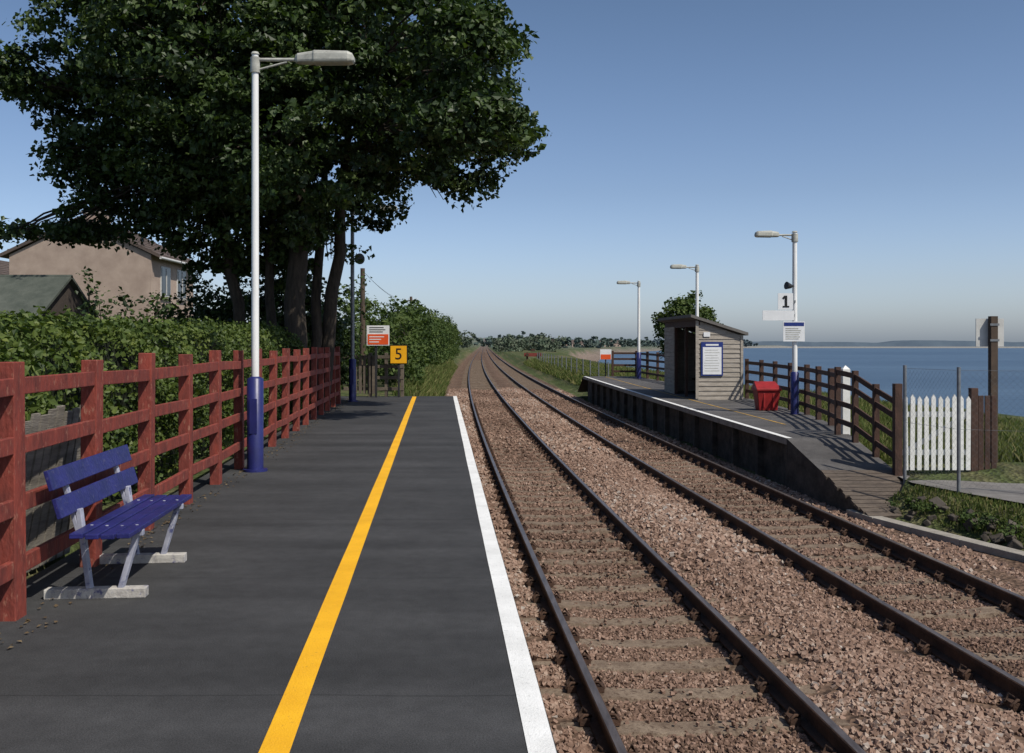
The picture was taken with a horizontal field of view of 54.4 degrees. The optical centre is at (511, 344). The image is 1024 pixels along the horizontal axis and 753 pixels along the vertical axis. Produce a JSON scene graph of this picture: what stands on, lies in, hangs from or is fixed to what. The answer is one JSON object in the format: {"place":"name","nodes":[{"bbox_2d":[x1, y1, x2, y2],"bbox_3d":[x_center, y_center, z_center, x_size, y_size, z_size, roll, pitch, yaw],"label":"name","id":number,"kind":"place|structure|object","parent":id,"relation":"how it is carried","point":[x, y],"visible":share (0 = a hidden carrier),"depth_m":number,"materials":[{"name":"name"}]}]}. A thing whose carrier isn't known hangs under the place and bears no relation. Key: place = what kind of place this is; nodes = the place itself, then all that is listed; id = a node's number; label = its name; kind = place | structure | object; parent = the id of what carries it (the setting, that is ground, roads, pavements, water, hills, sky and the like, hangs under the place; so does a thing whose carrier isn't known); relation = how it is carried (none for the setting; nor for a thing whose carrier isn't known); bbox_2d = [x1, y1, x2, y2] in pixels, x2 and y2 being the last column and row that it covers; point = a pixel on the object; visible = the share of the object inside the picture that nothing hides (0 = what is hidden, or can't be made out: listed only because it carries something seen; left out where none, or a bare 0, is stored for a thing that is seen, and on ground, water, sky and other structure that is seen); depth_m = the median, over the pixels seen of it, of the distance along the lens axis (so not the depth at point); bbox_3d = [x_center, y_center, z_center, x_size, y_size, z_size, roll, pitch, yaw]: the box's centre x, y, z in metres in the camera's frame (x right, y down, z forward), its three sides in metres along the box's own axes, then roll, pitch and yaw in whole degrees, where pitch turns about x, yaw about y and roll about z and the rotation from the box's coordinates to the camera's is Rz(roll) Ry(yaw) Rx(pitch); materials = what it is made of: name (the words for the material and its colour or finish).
{"place":"outdoors","nodes":[
{"label":"outdoors","id":0,"kind":"place"},
{"bbox_2d":[390,359,457,395],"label":"grass","id":1,"kind":"structure","parent":0,"point":[437,379],"depth_m":48.08,"materials":[{"name":"green plant"}]},
{"bbox_2d":[0,0,1023,342],"label":"sky","id":2,"kind":"structure","parent":0,"point":[888,135],"materials":[{"name":"blue"}]},
{"bbox_2d":[26,337,1023,752],"bbox_3d":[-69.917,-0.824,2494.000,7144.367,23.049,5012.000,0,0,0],"label":"ground","id":3,"kind":"structure","parent":0,"point":[518,357],"depth_m":14.35,"materials":[{"name":"soil"}]},
{"bbox_2d":[0,260,8,274],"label":"harled house","id":4,"kind":"structure","parent":3,"relation":"on","point":[4,267],"depth_m":48.88,"materials":[{"name":"beige paint"}]},
{"bbox_2d":[0,275,98,340],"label":"garden shed","id":5,"kind":"structure","parent":3,"relation":"on","point":[55,293],"depth_m":20.58,"materials":[{"name":"wood"}]},
{"bbox_2d":[25,405,80,572],"bbox_3d":[-3.470,1.065,7.425,0.240,1.214,1.250,0,0,0],"label":"fence panel","id":6,"kind":"object","parent":3,"relation":"on","point":[43,524],"visible":0.5,"depth_m":7.37,"materials":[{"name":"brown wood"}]},
{"bbox_2d":[0,211,192,321],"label":"harled house","id":7,"kind":"structure","parent":3,"relation":"on","point":[140,270],"depth_m":40.00,"materials":[{"name":"paint"}]},
{"bbox_2d":[75,266,178,322],"bbox_3d":[-7.612,0.122,19.524,1.920,3.282,1.460,0,0,0],"label":"elder shrub","id":8,"kind":"object","parent":3,"relation":"on","point":[157,312],"visible":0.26,"depth_m":19.49,"materials":[{"name":"green plant"}]},
{"bbox_2d":[0,305,311,505],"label":"hedge","id":9,"kind":"object","parent":3,"relation":"on","point":[66,342],"visible":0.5,"depth_m":11.26,"materials":[{"name":"green plant"}]},
{"bbox_2d":[154,272,366,401],"bbox_3d":[-6.443,-0.113,27.798,6.776,4.010,4.011,0,0,-45],"label":"elder shrub","id":10,"kind":"object","parent":3,"relation":"on","point":[222,312],"visible":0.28,"depth_m":27.01,"materials":[{"name":"green plant"}]},
{"bbox_2d":[0,0,550,417],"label":"sycamore tree","id":11,"kind":"object","parent":3,"relation":"on","point":[181,156],"visible":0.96,"depth_m":21.69,"materials":[{"name":"green plant"}]},
{"bbox_2d":[0,396,557,752],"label":"station platform","id":12,"kind":"structure","parent":3,"relation":"on","point":[200,650],"depth_m":5.90,"materials":[{"name":"asphalt"}]},
{"bbox_2d":[43,444,191,599],"bbox_3d":[-2.751,1.217,7.008,0.640,0.865,1.640,0,0,-5],"label":"park bench","id":13,"kind":"object","parent":12,"relation":"on","point":[131,518],"visible":1,"depth_m":6.66,"materials":[{"name":"blue paint"}]},
{"bbox_2d":[0,347,340,620],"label":"wooden fence","id":14,"kind":"object","parent":12,"relation":"on","point":[18,500],"visible":0.81,"depth_m":8.59,"materials":[{"name":"red wood"}]},
{"bbox_2d":[0,399,347,648],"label":"fallen leaves","id":15,"kind":"object","parent":12,"relation":"on","point":[55,605],"visible":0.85,"depth_m":9.40,"materials":[{"name":"brown plant"}]},
{"bbox_2d":[243,50,354,472],"bbox_3d":[-2.774,-1.080,12.950,1.448,5.459,0.315,0,0,0],"label":"street lamp","id":16,"kind":"object","parent":12,"relation":"on","point":[255,422],"visible":1,"depth_m":12.90,"materials":[{"name":"white metal"}]},
{"bbox_2d":[258,397,415,752],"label":"platform yellow line","id":17,"kind":"object","parent":12,"relation":"on","point":[282,731],"visible":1,"depth_m":5.64,"materials":[{"name":"paint"}]},
{"bbox_2d":[347,205,396,401],"bbox_3d":[-4.029,-1.180,28.700,1.458,5.659,0.315,0,0,0],"label":"street lamp","id":18,"kind":"object","parent":12,"relation":"on","point":[352,378],"visible":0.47,"depth_m":28.64,"materials":[{"name":"metal"}]},
{"bbox_2d":[355,253,364,263],"bbox_3d":[-4.448,-2.450,28.660,0.312,0.320,0.281,0,0,-39],"label":"loudspeaker","id":19,"kind":"object","parent":18,"relation":"attached to","point":[361,256],"visible":0.49,"depth_m":28.58,"materials":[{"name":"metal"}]},
{"bbox_2d":[343,353,403,396],"bbox_3d":[-4.350,0.970,31.269,1.900,1.400,0.162,0,0,0],"label":"wooden fence","id":20,"kind":"object","parent":12,"relation":"on","point":[370,377],"visible":0.59,"depth_m":31.23,"materials":[{"name":"brown wood"}]},
{"bbox_2d":[367,325,388,396],"bbox_3d":[-4.150,0.547,30.877,0.700,2.255,0.096,0,0,0],"label":"warning sign","id":21,"kind":"object","parent":12,"relation":"on","point":[377,335],"visible":0.96,"depth_m":30.84,"materials":[{"name":"white metal"}]},
{"bbox_2d":[390,345,407,396],"bbox_3d":[-3.520,0.848,30.931,0.560,1.655,0.097,0,0,0],"label":"number sign","id":22,"kind":"object","parent":12,"relation":"on","point":[398,354],"visible":0.99,"depth_m":30.89,"materials":[{"name":"yellow metal"}]},
{"bbox_2d":[453,396,556,752],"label":"platform edge line","id":23,"kind":"object","parent":12,"relation":"on","point":[537,732],"visible":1,"depth_m":5.63,"materials":[{"name":"white paint"}]},
{"bbox_2d":[360,268,365,386],"bbox_3d":[-6.000,-0.450,40.000,0.260,5.200,0.260,0,0,0],"label":"telegraph pole","id":24,"kind":"object","parent":3,"relation":"on","point":[362,321],"visible":0.5,"depth_m":39.91,"materials":[{"name":"brown wood"}]},
{"bbox_2d":[335,271,462,390],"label":"bush","id":25,"kind":"object","parent":3,"relation":"on","point":[422,334],"visible":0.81,"depth_m":42.28,"materials":[{"name":"green plant"}]},
{"bbox_2d":[368,323,462,346],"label":"distant trees","id":26,"kind":"object","parent":3,"relation":"on","point":[459,342],"visible":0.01,"depth_m":287.98,"materials":[{"name":"green plant"}]},
{"bbox_2d":[343,330,565,351],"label":"distant trees","id":27,"kind":"object","parent":3,"relation":"on","point":[538,342],"visible":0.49,"depth_m":316.26,"materials":[{"name":"green plant"}]},
{"bbox_2d":[524,349,540,359],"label":"buffer stop","id":28,"kind":"object","parent":3,"relation":"on","point":[526,354],"visible":0.69,"depth_m":127.70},
{"bbox_2d":[473,331,656,347],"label":"distant trees","id":29,"kind":"object","parent":3,"relation":"on","point":[597,343],"visible":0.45,"depth_m":775.70,"materials":[{"name":"green plant"}]},
{"bbox_2d":[537,352,608,375],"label":"wire fence","id":30,"kind":"object","parent":3,"relation":"on","point":[583,365],"visible":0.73,"depth_m":68.72,"materials":[{"name":"wood"}]},
{"bbox_2d":[571,340,583,346],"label":"distant house","id":31,"kind":"structure","parent":3,"relation":"on","point":[572,342],"depth_m":896.68,"materials":[{"name":"tile"}]},
{"bbox_2d":[572,338,757,346],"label":"distant trees","id":32,"kind":"object","parent":3,"relation":"on","point":[746,342],"visible":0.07,"depth_m":1728.00,"materials":[{"name":"green plant"}]},
{"bbox_2d":[651,290,723,358],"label":"hawthorn tree","id":33,"kind":"object","parent":3,"relation":"on","point":[678,306],"visible":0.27,"depth_m":45.72,"materials":[{"name":"green plant"}]},
{"bbox_2d":[447,387,1023,752],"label":"track ballast","id":34,"kind":"structure","parent":3,"relation":"on","point":[805,623],"depth_m":10.43,"materials":[{"name":"gravel"}]},
{"bbox_2d":[461,351,888,752],"bbox_3d":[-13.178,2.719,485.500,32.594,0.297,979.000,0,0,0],"label":"railway track","id":35,"kind":"structure","parent":34,"relation":"on","point":[804,712],"depth_m":9.21,"materials":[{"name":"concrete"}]},
{"bbox_2d":[486,348,1023,715],"bbox_3d":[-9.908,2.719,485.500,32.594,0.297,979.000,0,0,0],"label":"railway track","id":36,"kind":"structure","parent":34,"relation":"on","point":[964,662],"depth_m":12.25,"materials":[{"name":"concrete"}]},
{"bbox_2d":[578,376,902,518],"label":"station platform","id":37,"kind":"structure","parent":3,"relation":"on","point":[820,461],"depth_m":21.39,"materials":[{"name":"weathered dark wood"},{"name":"asphalt"},{"name":"white paint"}]},
{"bbox_2d":[600,349,610,375],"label":"warning sign","id":38,"kind":"object","parent":37,"relation":"on","point":[605,354],"visible":0.88,"depth_m":48.84,"materials":[{"name":"metal"}]},
{"bbox_2d":[617,281,641,378],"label":"street lamp","id":39,"kind":"object","parent":37,"relation":"on","point":[638,337],"visible":1,"depth_m":45.94,"materials":[{"name":"white metal"}]},
{"bbox_2d":[611,351,664,380],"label":"wooden fence","id":40,"kind":"object","parent":37,"relation":"on","point":[657,367],"visible":0.46,"depth_m":46.85,"materials":[{"name":"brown wood"}]},
{"bbox_2d":[670,264,698,333],"bbox_3d":[6.459,-0.650,37.000,1.158,4.639,0.315,0,0,0],"label":"street lamp","id":41,"kind":"object","parent":37,"relation":"on","point":[680,266],"visible":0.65,"depth_m":36.95,"materials":[{"name":"white metal"}]},
{"bbox_2d":[584,376,790,437],"bbox_3d":[4.402,1.680,33.773,0.178,0.229,29.510,0,0,-3],"label":"platform edge line","id":42,"kind":"object","parent":37,"relation":"on","point":[700,411],"visible":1,"depth_m":25.11,"materials":[{"name":"white paint"}]},
{"bbox_2d":[608,377,782,423],"bbox_3d":[5.252,1.671,34.999,0.104,0.202,26.049,0,0,-3],"label":"platform yellow line","id":43,"kind":"object","parent":37,"relation":"on","point":[704,403],"visible":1,"depth_m":28.43,"materials":[{"name":"paint"}]},
{"bbox_2d":[658,314,747,399],"bbox_3d":[6.238,0.405,33.085,1.790,2.651,5.000,0,0,-3],"label":"platform shelter","id":44,"kind":"object","parent":37,"relation":"on","point":[705,362],"visible":0.98,"depth_m":30.74,"materials":[{"name":"grey wood"}]},
{"bbox_2d":[751,381,781,410],"bbox_3d":[6.720,1.366,26.300,0.660,0.755,0.600,0,0,0],"label":"grit bin","id":45,"kind":"object","parent":37,"relation":"on","point":[766,394],"visible":1,"depth_m":26.08,"materials":[{"name":"red plastic"}]},
{"bbox_2d":[754,230,800,414],"bbox_3d":[6.679,-0.540,25.000,1.158,4.619,0.315,0,0,0],"label":"street lamp","id":46,"kind":"object","parent":37,"relation":"on","point":[794,391],"visible":0.98,"depth_m":24.94,"materials":[{"name":"white metal"}]},
{"bbox_2d":[762,310,794,319],"bbox_3d":[6.673,-0.720,24.918,0.815,0.250,0.055,0,0,0],"label":"blank sign board","id":47,"kind":"object","parent":46,"relation":"attached to","point":[778,314],"visible":1,"depth_m":24.89,"materials":[{"name":"metal"}]},
{"bbox_2d":[778,293,795,309],"bbox_3d":[6.876,-1.070,24.904,0.453,0.410,0.058,0,0,-6],"label":"platform number sign","id":48,"kind":"object","parent":46,"relation":"attached to","point":[786,301],"visible":1,"depth_m":24.89,"materials":[{"name":"metal"}]},
{"bbox_2d":[784,282,793,288],"bbox_3d":[6.957,-1.470,24.901,0.266,0.198,0.191,0,0,0],"label":"loudspeaker","id":49,"kind":"object","parent":46,"relation":"attached to","point":[787,285],"visible":1,"depth_m":24.88,"materials":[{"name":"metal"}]},
{"bbox_2d":[783,321,804,340],"bbox_3d":[7.050,-0.320,24.916,0.540,0.500,0.062,0,0,0],"label":"notice sign","id":50,"kind":"object","parent":46,"relation":"attached to","point":[793,330],"visible":1,"depth_m":24.89,"materials":[{"name":"metal"}]},
{"bbox_2d":[745,359,833,425],"bbox_3d":[7.223,1.173,25.738,0.481,1.435,11.036,0,0,3],"label":"wooden fence","id":51,"kind":"object","parent":37,"relation":"on","point":[819,384],"visible":0.62,"depth_m":24.75,"materials":[{"name":"brown wood"}]},
{"bbox_2d":[841,365,849,434],"bbox_3d":[6.680,1.132,19.950,0.150,1.415,0.150,0,0,0],"label":"white post","id":52,"kind":"object","parent":37,"relation":"on","point":[845,397],"visible":0.52,"depth_m":19.88,"materials":[{"name":"paint"}]},
{"bbox_2d":[834,367,891,457],"bbox_3d":[6.533,1.400,18.497,0.160,1.900,2.613,0,0,-5],"label":"wooden fence","id":53,"kind":"object","parent":37,"relation":"on","point":[874,421],"visible":0.73,"depth_m":18.55,"materials":[{"name":"brown wood"}]},
{"bbox_2d":[846,509,1023,561],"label":"concrete kerb","id":54,"kind":"structure","parent":3,"relation":"on","point":[979,546],"depth_m":13.77,"materials":[{"name":"grey concrete"}]},
{"bbox_2d":[892,383,996,481],"bbox_3d":[7.415,1.550,17.050,1.760,1.750,0.130,0,0,0],"label":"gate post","id":55,"kind":"object","parent":3,"relation":"on","point":[983,415],"visible":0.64,"depth_m":17.04,"materials":[{"name":"brown wood"}]},
{"bbox_2d":[907,394,970,469],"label":"picket gate","id":56,"kind":"structure","parent":55,"relation":"attached to","point":[966,415],"depth_m":16.99,"materials":[{"name":"white paint"}]},
{"bbox_2d":[885,493,1023,536],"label":"bank weeds","id":57,"kind":"object","parent":3,"relation":"on","point":[963,516],"visible":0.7,"depth_m":14.09,"materials":[{"name":"green plant"}]},
{"bbox_2d":[889,496,1023,549],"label":"bank rocks","id":58,"kind":"object","parent":3,"relation":"on","point":[1011,541],"visible":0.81,"depth_m":14.05,"materials":[{"name":"stone"}]},
{"bbox_2d":[890,483,1023,544],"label":"grass","id":59,"kind":"structure","parent":3,"relation":"on","point":[968,498],"depth_m":14.55,"materials":[{"name":"green plant"}]},
{"bbox_2d":[899,475,1023,502],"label":"footpath","id":60,"kind":"structure","parent":3,"relation":"on","point":[1008,494],"depth_m":15.63,"materials":[{"name":"grey concrete"}]},
{"bbox_2d":[903,365,1023,495],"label":"chain link fence","id":61,"kind":"object","parent":3,"relation":"on","point":[958,437],"visible":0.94,"depth_m":15.19,"materials":[{"name":"metal"}]},
{"bbox_2d":[976,316,1003,462],"bbox_3d":[8.580,0.900,17.809,0.500,2.800,0.161,0,0,0],"label":"trackside sign","id":62,"kind":"object","parent":3,"relation":"on","point":[990,332],"visible":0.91,"depth_m":17.77,"materials":[{"name":"brown wood"}]},
{"bbox_2d":[522,357,664,385],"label":"grass","id":63,"kind":"structure","parent":0,"point":[556,369],"depth_m":75.08,"materials":[{"name":"green plant"}]},
{"bbox_2d":[599,348,1023,416],"bbox_3d":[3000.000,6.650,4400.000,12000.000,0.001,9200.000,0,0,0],"label":"sea","id":64,"kind":"structure","parent":0,"point":[883,367],"depth_m":296.95,"materials":[{"name":"liquid"}]},
{"bbox_2d":[743,384,1023,464],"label":"grass","id":65,"kind":"structure","parent":0,"point":[865,425],"depth_m":23.02,"materials":[{"name":"green plant"}]},
{"bbox_2d":[752,340,1023,346],"bbox_3d":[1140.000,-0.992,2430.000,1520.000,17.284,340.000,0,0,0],"label":"headland","id":66,"kind":"structure","parent":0,"point":[922,343],"depth_m":2268.61,"materials":[{"name":"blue plant"}]}
]}

